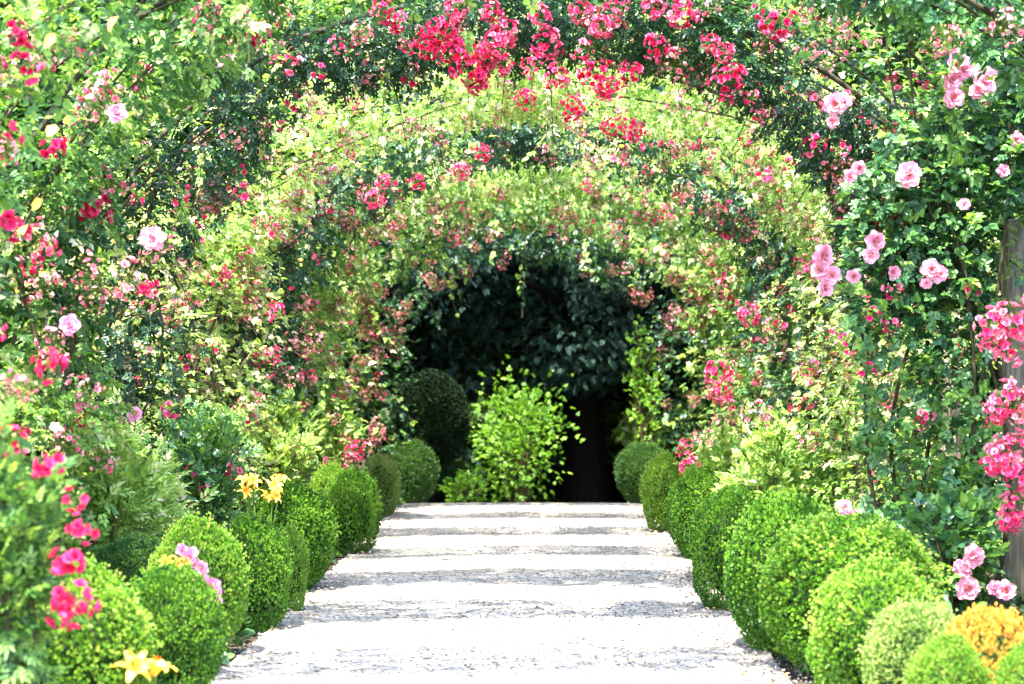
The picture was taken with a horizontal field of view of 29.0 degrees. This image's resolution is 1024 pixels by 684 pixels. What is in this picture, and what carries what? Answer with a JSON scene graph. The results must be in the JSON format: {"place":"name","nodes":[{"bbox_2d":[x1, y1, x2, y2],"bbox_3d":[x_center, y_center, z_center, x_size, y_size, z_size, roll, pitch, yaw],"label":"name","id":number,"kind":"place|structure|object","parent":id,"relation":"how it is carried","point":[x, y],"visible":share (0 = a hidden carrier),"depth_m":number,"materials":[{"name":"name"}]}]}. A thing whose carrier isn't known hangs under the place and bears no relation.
{"place":"outdoors","nodes":[
{"label":"outdoors","id":0,"kind":"place"},
{"bbox_2d":[193,503,814,683],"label":"path","id":1,"kind":"structure","parent":0,"point":[405,649],"depth_m":9.94,"materials":[{"name":"white gravel"}]},
{"bbox_2d":[361,450,401,516],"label":"boxwood ball","id":2,"kind":"object","parent":1,"relation":"on","point":[384,475],"visible":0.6,"depth_m":17.05,"materials":[{"name":"green plant"}]},
{"bbox_2d":[381,436,440,503],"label":"boxwood ball","id":3,"kind":"object","parent":1,"relation":"on","point":[413,467],"visible":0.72,"depth_m":19.38,"materials":[{"name":"green plant"}]},
{"bbox_2d":[216,505,796,683],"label":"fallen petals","id":4,"kind":"object","parent":1,"relation":"on","point":[458,591],"visible":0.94,"depth_m":10.21,"materials":[{"name":"plant"}]},
{"bbox_2d":[613,439,677,503],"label":"boxwood ball","id":5,"kind":"object","parent":1,"relation":"on","point":[635,467],"visible":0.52,"depth_m":19.36,"materials":[{"name":"green plant"}]},
{"bbox_2d":[639,447,686,533],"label":"boxwood ball","id":6,"kind":"object","parent":1,"relation":"on","point":[660,481],"visible":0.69,"depth_m":15.29,"materials":[{"name":"green plant"}]},
{"bbox_2d":[19,515,1023,683],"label":"ground","id":7,"kind":"structure","parent":0,"point":[783,665],"depth_m":8.96,"materials":[{"name":"soil"}]},
{"bbox_2d":[0,347,100,683],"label":"rose bush","id":8,"kind":"object","parent":7,"relation":"on","point":[26,518],"visible":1,"depth_m":5.83,"materials":[{"name":"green plant"}]},
{"bbox_2d":[0,549,164,683],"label":"boxwood ball","id":9,"kind":"object","parent":7,"relation":"on","point":[92,655],"visible":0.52,"depth_m":6.53,"materials":[{"name":"green plant"}]},
{"bbox_2d":[0,93,235,500],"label":"hedge","id":10,"kind":"object","parent":7,"relation":"on","point":[13,314],"visible":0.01,"depth_m":14.50,"materials":[{"name":"green plant"}]},
{"bbox_2d":[19,386,217,582],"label":"rose bush","id":11,"kind":"object","parent":7,"relation":"on","point":[124,499],"visible":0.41,"depth_m":9.56,"materials":[{"name":"green plant"}]},
{"bbox_2d":[85,532,169,605],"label":"dark bush","id":12,"kind":"object","parent":7,"relation":"on","point":[127,565],"visible":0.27,"depth_m":8.91,"materials":[{"name":"green plant"}]},
{"bbox_2d":[111,649,177,683],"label":"day lily","id":13,"kind":"object","parent":7,"relation":"on","point":[141,664],"visible":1,"depth_m":6.49,"materials":[{"name":"yellow plant"}]},
{"bbox_2d":[0,0,347,297],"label":"garden tree","id":14,"kind":"object","parent":7,"relation":"on","point":[105,20],"visible":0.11,"depth_m":14.23,"materials":[{"name":"green plant"}]},
{"bbox_2d":[120,558,229,683],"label":"boxwood ball","id":15,"kind":"object","parent":7,"relation":"on","point":[179,620],"visible":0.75,"depth_m":7.26,"materials":[{"name":"green plant"}]},
{"bbox_2d":[158,555,192,683],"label":"day lily","id":16,"kind":"object","parent":7,"relation":"on","point":[166,560],"visible":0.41,"depth_m":7.77,"materials":[{"name":"yellow plant"}]},
{"bbox_2d":[143,507,253,657],"bbox_3d":[-1.359,1.045,8.527,0.487,0.669,0.477,0,-1,1],"label":"boxwood ball","id":17,"kind":"object","parent":7,"relation":"on","point":[210,555],"visible":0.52,"depth_m":8.46,"materials":[{"name":"green plant"}]},
{"bbox_2d":[175,537,222,603],"bbox_3d":[-1.297,1.063,7.909,0.292,0.566,0.136,-1,-1,39],"label":"flower spray","id":18,"kind":"object","parent":7,"relation":"on","point":[185,551],"visible":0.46,"depth_m":7.87,"materials":[{"name":"pink plant"}]},
{"bbox_2d":[140,391,267,560],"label":"rose bush","id":19,"kind":"object","parent":7,"relation":"on","point":[223,433],"visible":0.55,"depth_m":11.66,"materials":[{"name":"green plant"}]},
{"bbox_2d":[0,0,476,616],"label":"climbing rose","id":20,"kind":"object","parent":7,"relation":"on","point":[92,208],"visible":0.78,"depth_m":8.81,"materials":[{"name":"green plant"}]},
{"bbox_2d":[221,509,293,635],"bbox_3d":[-1.234,1.095,9.422,0.396,0.603,0.404,0,-1,1],"label":"boxwood ball","id":21,"kind":"object","parent":7,"relation":"on","point":[263,553],"visible":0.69,"depth_m":9.33,"materials":[{"name":"green plant"}]},
{"bbox_2d":[190,0,330,285],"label":"garden tree","id":22,"kind":"object","parent":7,"relation":"on","point":[314,151],"depth_m":19.97,"materials":[{"name":"green plant"}]},
{"bbox_2d":[235,473,290,534],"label":"day lily","id":23,"kind":"object","parent":7,"relation":"on","point":[276,488],"visible":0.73,"depth_m":10.89,"materials":[{"name":"yellow plant"}]},
{"bbox_2d":[0,0,539,571],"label":"climbing rose","id":24,"kind":"object","parent":7,"relation":"on","point":[44,36],"visible":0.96,"depth_m":7.20,"materials":[{"name":"green plant"}]},
{"bbox_2d":[237,383,326,512],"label":"rose bush","id":25,"kind":"object","parent":7,"relation":"on","point":[281,444],"visible":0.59,"depth_m":13.99,"materials":[{"name":"green plant"}]},
{"bbox_2d":[240,477,341,590],"bbox_3d":[-1.259,1.096,11.181,0.608,0.672,0.595,0,-1,1],"label":"boxwood ball","id":26,"kind":"object","parent":7,"relation":"on","point":[302,515],"visible":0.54,"depth_m":11.06,"materials":[{"name":"green plant"}]},
{"bbox_2d":[189,302,394,469],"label":"dark bush","id":27,"kind":"object","parent":7,"relation":"on","point":[384,411],"visible":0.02,"depth_m":21.59,"materials":[{"name":"green plant"}]},
{"bbox_2d":[274,520,310,611],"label":"boxwood ball","id":28,"kind":"object","parent":7,"relation":"on","point":[300,566],"visible":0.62,"depth_m":10.08,"materials":[{"name":"green plant"}]},
{"bbox_2d":[0,0,586,555],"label":"climbing rose","id":29,"kind":"object","parent":7,"relation":"on","point":[436,36],"visible":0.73,"depth_m":10.56,"materials":[{"name":"green plant"}]},
{"bbox_2d":[74,2,573,546],"bbox_3d":[-1.298,-0.370,12.423,3.379,3.635,1.472,0,-1,1],"label":"climbing rose","id":30,"kind":"object","parent":7,"relation":"on","point":[250,282],"visible":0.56,"depth_m":12.32,"materials":[{"name":"green plant"}]},
{"bbox_2d":[306,457,343,545],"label":"boxwood ball","id":31,"kind":"object","parent":7,"relation":"on","point":[317,482],"visible":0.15,"depth_m":13.78,"materials":[{"name":"green plant"}]},
{"bbox_2d":[295,378,378,491],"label":"rose bush","id":32,"kind":"object","parent":7,"relation":"on","point":[331,432],"visible":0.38,"depth_m":15.97,"materials":[{"name":"green plant"}]},
{"bbox_2d":[136,64,565,540],"bbox_3d":[-1.260,-0.287,14.275,3.360,3.571,1.343,0,-1,1],"label":"climbing rose","id":33,"kind":"object","parent":7,"relation":"on","point":[349,220],"visible":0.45,"depth_m":14.11,"materials":[{"name":"green plant"}]},
{"bbox_2d":[322,464,383,556],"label":"boxwood ball","id":34,"kind":"object","parent":7,"relation":"on","point":[349,503],"visible":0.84,"depth_m":13.37,"materials":[{"name":"green plant"}]},
{"bbox_2d":[289,314,434,496],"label":"green bush","id":35,"kind":"object","parent":7,"relation":"on","point":[391,387],"visible":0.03,"depth_m":22.68,"materials":[{"name":"green plant"}]},
{"bbox_2d":[237,0,506,373],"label":"garden tree","id":36,"kind":"object","parent":7,"relation":"on","point":[325,19],"visible":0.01,"depth_m":22.84,"materials":[{"name":"green plant"}]},
{"bbox_2d":[186,93,563,516],"bbox_3d":[-1.188,-0.239,16.009,3.237,3.534,1.345,0,-1,1],"label":"climbing rose","id":37,"kind":"object","parent":7,"relation":"on","point":[333,305],"visible":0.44,"depth_m":15.88,"materials":[{"name":"green plant"}]},
{"bbox_2d":[193,146,558,490],"bbox_3d":[-1.185,-0.126,17.768,3.313,3.399,1.406,0,-1,1],"label":"climbing rose","id":38,"kind":"object","parent":7,"relation":"on","point":[364,308],"visible":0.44,"depth_m":17.62,"materials":[{"name":"green plant"}]},
{"bbox_2d":[225,171,557,496],"bbox_3d":[-1.261,-0.017,19.626,3.443,3.382,1.449,0,-1,1],"label":"climbing rose","id":39,"kind":"object","parent":7,"relation":"on","point":[406,311],"visible":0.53,"depth_m":19.55,"materials":[{"name":"green plant"}]},
{"bbox_2d":[316,315,496,501],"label":"dark bush","id":40,"kind":"object","parent":7,"relation":"on","point":[467,351],"visible":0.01,"depth_m":23.63,"materials":[{"name":"green plant"}]},
{"bbox_2d":[391,368,469,502],"bbox_3d":[-0.870,1.047,20.997,0.850,1.552,0.842,0,-1,1],"label":"topiary ball","id":41,"kind":"object","parent":7,"relation":"on","point":[439,406],"visible":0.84,"depth_m":20.75,"materials":[{"name":"green plant"}]},
{"bbox_2d":[407,442,485,502],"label":"dark shrub","id":42,"kind":"object","parent":7,"relation":"on","point":[451,468],"visible":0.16,"depth_m":21.35,"materials":[{"name":"green plant"}]},
{"bbox_2d":[391,368,529,502],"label":"green bush","id":43,"kind":"object","parent":7,"relation":"on","point":[480,419],"visible":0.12,"depth_m":22.08,"materials":[{"name":"green plant"}]},
{"bbox_2d":[437,464,496,502],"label":"lime bush","id":44,"kind":"object","parent":7,"relation":"on","point":[465,481],"visible":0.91,"depth_m":20.35,"materials":[{"name":"green plant"}]},
{"bbox_2d":[307,0,681,376],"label":"garden tree","id":45,"kind":"object","parent":7,"relation":"on","point":[574,4],"depth_m":25.44,"materials":[{"name":"green plant"}]},
{"bbox_2d":[0,0,1023,177],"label":"rose arch","id":46,"kind":"structure","parent":7,"relation":"on","point":[78,75],"depth_m":8.93,"materials":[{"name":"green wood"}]},
{"bbox_2d":[455,355,585,502],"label":"lime bush","id":47,"kind":"object","parent":7,"relation":"on","point":[514,412],"visible":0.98,"depth_m":21.25,"materials":[{"name":"green plant"}]},
{"bbox_2d":[36,489,1023,683],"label":"ground cover","id":48,"kind":"object","parent":7,"relation":"on","point":[228,653],"visible":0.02,"depth_m":9.47,"materials":[{"name":"green plant"}]},
{"bbox_2d":[41,0,1023,601],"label":"rose arch","id":49,"kind":"structure","parent":7,"relation":"on","point":[1013,566],"depth_m":10.57,"materials":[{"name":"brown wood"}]},
{"bbox_2d":[510,104,885,506],"bbox_3d":[1.582,-0.194,15.951,3.360,3.458,1.333,0,-1,1],"label":"climbing rose","id":50,"kind":"object","parent":49,"relation":"attached to","point":[733,274],"visible":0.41,"depth_m":15.85,"materials":[{"name":"green plant"}]},
{"bbox_2d":[504,55,964,525],"bbox_3d":[1.555,-0.337,14.224,3.377,3.689,1.424,0,-1,1],"label":"climbing rose","id":51,"kind":"object","parent":49,"relation":"attached to","point":[763,297],"visible":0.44,"depth_m":14.09,"materials":[{"name":"green plant"}]},
{"bbox_2d":[504,1,1001,572],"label":"climbing rose","id":52,"kind":"object","parent":49,"relation":"attached to","point":[774,197],"visible":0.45,"depth_m":12.31,"materials":[{"name":"green plant"}]},
{"bbox_2d":[491,0,1023,381],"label":"climbing rose","id":53,"kind":"object","parent":49,"relation":"attached to","point":[649,47],"visible":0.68,"depth_m":10.46,"materials":[{"name":"green plant"}]},
{"bbox_2d":[165,112,905,532],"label":"rose arch","id":54,"kind":"structure","parent":7,"relation":"on","point":[173,340],"depth_m":14.18,"materials":[{"name":"brown wood"}]},
{"bbox_2d":[238,186,832,496],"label":"rose arch","id":55,"kind":"structure","parent":7,"relation":"on","point":[379,220],"depth_m":17.66,"materials":[{"name":"brown wood"}]},
{"bbox_2d":[267,226,803,461],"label":"rose arch","id":56,"kind":"structure","parent":7,"relation":"on","point":[504,227],"depth_m":19.60,"materials":[{"name":"brown wood"}]},
{"bbox_2d":[111,60,960,524],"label":"rose arch","id":57,"kind":"structure","parent":7,"relation":"on","point":[943,448],"depth_m":12.37,"materials":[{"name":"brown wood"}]},
{"bbox_2d":[206,151,865,511],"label":"rose arch","id":58,"kind":"structure","parent":7,"relation":"on","point":[862,396],"depth_m":15.91,"materials":[{"name":"brown wood"}]},
{"bbox_2d":[461,306,637,502],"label":"dark bush","id":59,"kind":"object","parent":7,"relation":"on","point":[557,466],"visible":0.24,"depth_m":23.73,"materials":[{"name":"green plant"}]},
{"bbox_2d":[312,5,813,502],"bbox_3d":[0.856,-0.964,23.437,7.109,5.997,5.104,0,-1,-17],"label":"yew tree","id":60,"kind":"object","parent":7,"relation":"on","point":[584,337],"visible":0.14,"depth_m":22.64,"materials":[{"name":"green plant"}]},
{"bbox_2d":[543,328,708,502],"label":"dark bush","id":61,"kind":"object","parent":7,"relation":"on","point":[617,449],"visible":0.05,"depth_m":24.25,"materials":[{"name":"green plant"}]},
{"bbox_2d":[621,315,665,451],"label":"lime bush","id":62,"kind":"object","parent":7,"relation":"on","point":[636,382],"visible":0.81,"depth_m":21.58,"materials":[{"name":"green plant"}]},
{"bbox_2d":[611,352,744,475],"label":"green bush","id":63,"kind":"object","parent":7,"relation":"on","point":[629,427],"visible":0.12,"depth_m":22.33,"materials":[{"name":"green plant"}]},
{"bbox_2d":[517,180,839,491],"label":"climbing rose","id":64,"kind":"object","parent":7,"relation":"on","point":[672,337],"visible":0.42,"depth_m":19.52,"materials":[{"name":"green plant"}]},
{"bbox_2d":[538,1,839,405],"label":"garden tree","id":65,"kind":"object","parent":7,"relation":"on","point":[659,86],"depth_m":24.25,"materials":[{"name":"green plant"}]},
{"bbox_2d":[511,138,871,503],"bbox_3d":[1.609,-0.157,17.782,3.346,3.421,1.354,0,-1,1],"label":"climbing rose","id":66,"kind":"object","parent":7,"relation":"on","point":[699,316],"visible":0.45,"depth_m":17.58,"materials":[{"name":"green plant"}]},
{"bbox_2d":[664,461,740,559],"bbox_3d":[1.272,1.127,13.129,0.526,0.682,0.522,0,-1,1],"label":"boxwood ball","id":67,"kind":"object","parent":7,"relation":"on","point":[689,503],"visible":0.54,"depth_m":13.03,"materials":[{"name":"green plant"}]},
{"bbox_2d":[673,420,769,511],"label":"rose bush","id":68,"kind":"object","parent":7,"relation":"on","point":[724,454],"visible":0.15,"depth_m":15.11,"materials":[{"name":"green plant"}]},
{"bbox_2d":[686,479,767,611],"bbox_3d":[1.132,1.060,10.243,0.460,0.716,0.465,0,-1,1],"label":"boxwood ball","id":69,"kind":"object","parent":7,"relation":"on","point":[714,532],"visible":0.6,"depth_m":10.15,"materials":[{"name":"green plant"}]},
{"bbox_2d":[695,399,866,521],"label":"rose bush","id":70,"kind":"object","parent":7,"relation":"on","point":[780,453],"visible":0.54,"depth_m":12.48,"materials":[{"name":"green plant"}]},
{"bbox_2d":[717,484,848,657],"bbox_3d":[1.215,1.008,8.730,0.622,0.766,0.634,0,-1,1],"label":"boxwood ball","id":71,"kind":"object","parent":7,"relation":"on","point":[777,506],"visible":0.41,"depth_m":8.62,"materials":[{"name":"green plant"}]},
{"bbox_2d":[696,308,872,494],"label":"dark bush","id":72,"kind":"object","parent":7,"relation":"on","point":[739,341],"visible":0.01,"depth_m":22.26,"materials":[{"name":"green plant"}]},
{"bbox_2d":[712,0,920,256],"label":"garden tree","id":73,"kind":"object","parent":7,"relation":"on","point":[786,27],"depth_m":21.03,"materials":[{"name":"green plant"}]},
{"bbox_2d":[752,503,951,678],"bbox_3d":[1.386,1.023,8.100,0.816,0.714,0.773,0,-1,1],"label":"boxwood ball","id":74,"kind":"object","parent":7,"relation":"on","point":[812,573],"visible":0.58,"depth_m":7.98,"materials":[{"name":"green plant"}]},
{"bbox_2d":[835,493,911,571],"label":"rose bush","id":75,"kind":"object","parent":7,"relation":"on","point":[891,509],"visible":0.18,"depth_m":9.28,"materials":[{"name":"green plant"}]},
{"bbox_2d":[726,0,1023,315],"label":"garden tree","id":76,"kind":"object","parent":7,"relation":"on","point":[880,73],"visible":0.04,"depth_m":15.10,"materials":[{"name":"green plant"}]},
{"bbox_2d":[804,547,950,683],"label":"boxwood ball","id":77,"kind":"object","parent":7,"relation":"on","point":[866,596],"visible":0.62,"depth_m":7.11,"materials":[{"name":"green plant"}]},
{"bbox_2d":[773,0,1023,534],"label":"climbing rose","id":78,"kind":"object","parent":7,"relation":"on","point":[924,11],"visible":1,"depth_m":8.70,"materials":[{"name":"pink plant"}]},
{"bbox_2d":[798,0,1023,606],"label":"climbing rose","id":79,"kind":"object","parent":7,"relation":"on","point":[908,176],"visible":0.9,"depth_m":9.97,"materials":[{"name":"green plant"}]},
{"bbox_2d":[855,593,974,683],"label":"boxwood ball","id":80,"kind":"object","parent":7,"relation":"on","point":[897,653],"visible":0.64,"depth_m":6.70,"materials":[{"name":"green plant"}]},
{"bbox_2d":[812,149,1023,511],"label":"hedge","id":81,"kind":"object","parent":7,"relation":"on","point":[991,383],"depth_m":15.40,"materials":[{"name":"green plant"}]},
{"bbox_2d":[877,411,1001,510],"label":"rose bush","id":82,"kind":"object","parent":7,"relation":"on","point":[932,459],"visible":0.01,"depth_m":13.88,"materials":[{"name":"green plant"}]},
{"bbox_2d":[901,627,994,683],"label":"boxwood ball","id":83,"kind":"object","parent":7,"relation":"on","point":[945,667],"visible":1,"depth_m":6.34,"materials":[{"name":"green plant"}]},
{"bbox_2d":[899,472,1016,623],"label":"rose bush","id":84,"kind":"object","parent":7,"relation":"on","point":[961,525],"visible":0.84,"depth_m":9.49,"materials":[{"name":"green plant"}]},
{"bbox_2d":[942,602,1023,683],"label":"golden shrub","id":85,"kind":"object","parent":7,"relation":"on","point":[991,645],"visible":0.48,"depth_m":6.52,"materials":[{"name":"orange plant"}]},
{"bbox_2d":[992,635,1023,683],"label":"boxwood ball","id":86,"kind":"object","parent":7,"relation":"on","point":[1013,659],"visible":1,"depth_m":6.14,"materials":[{"name":"green plant"}]}
]}

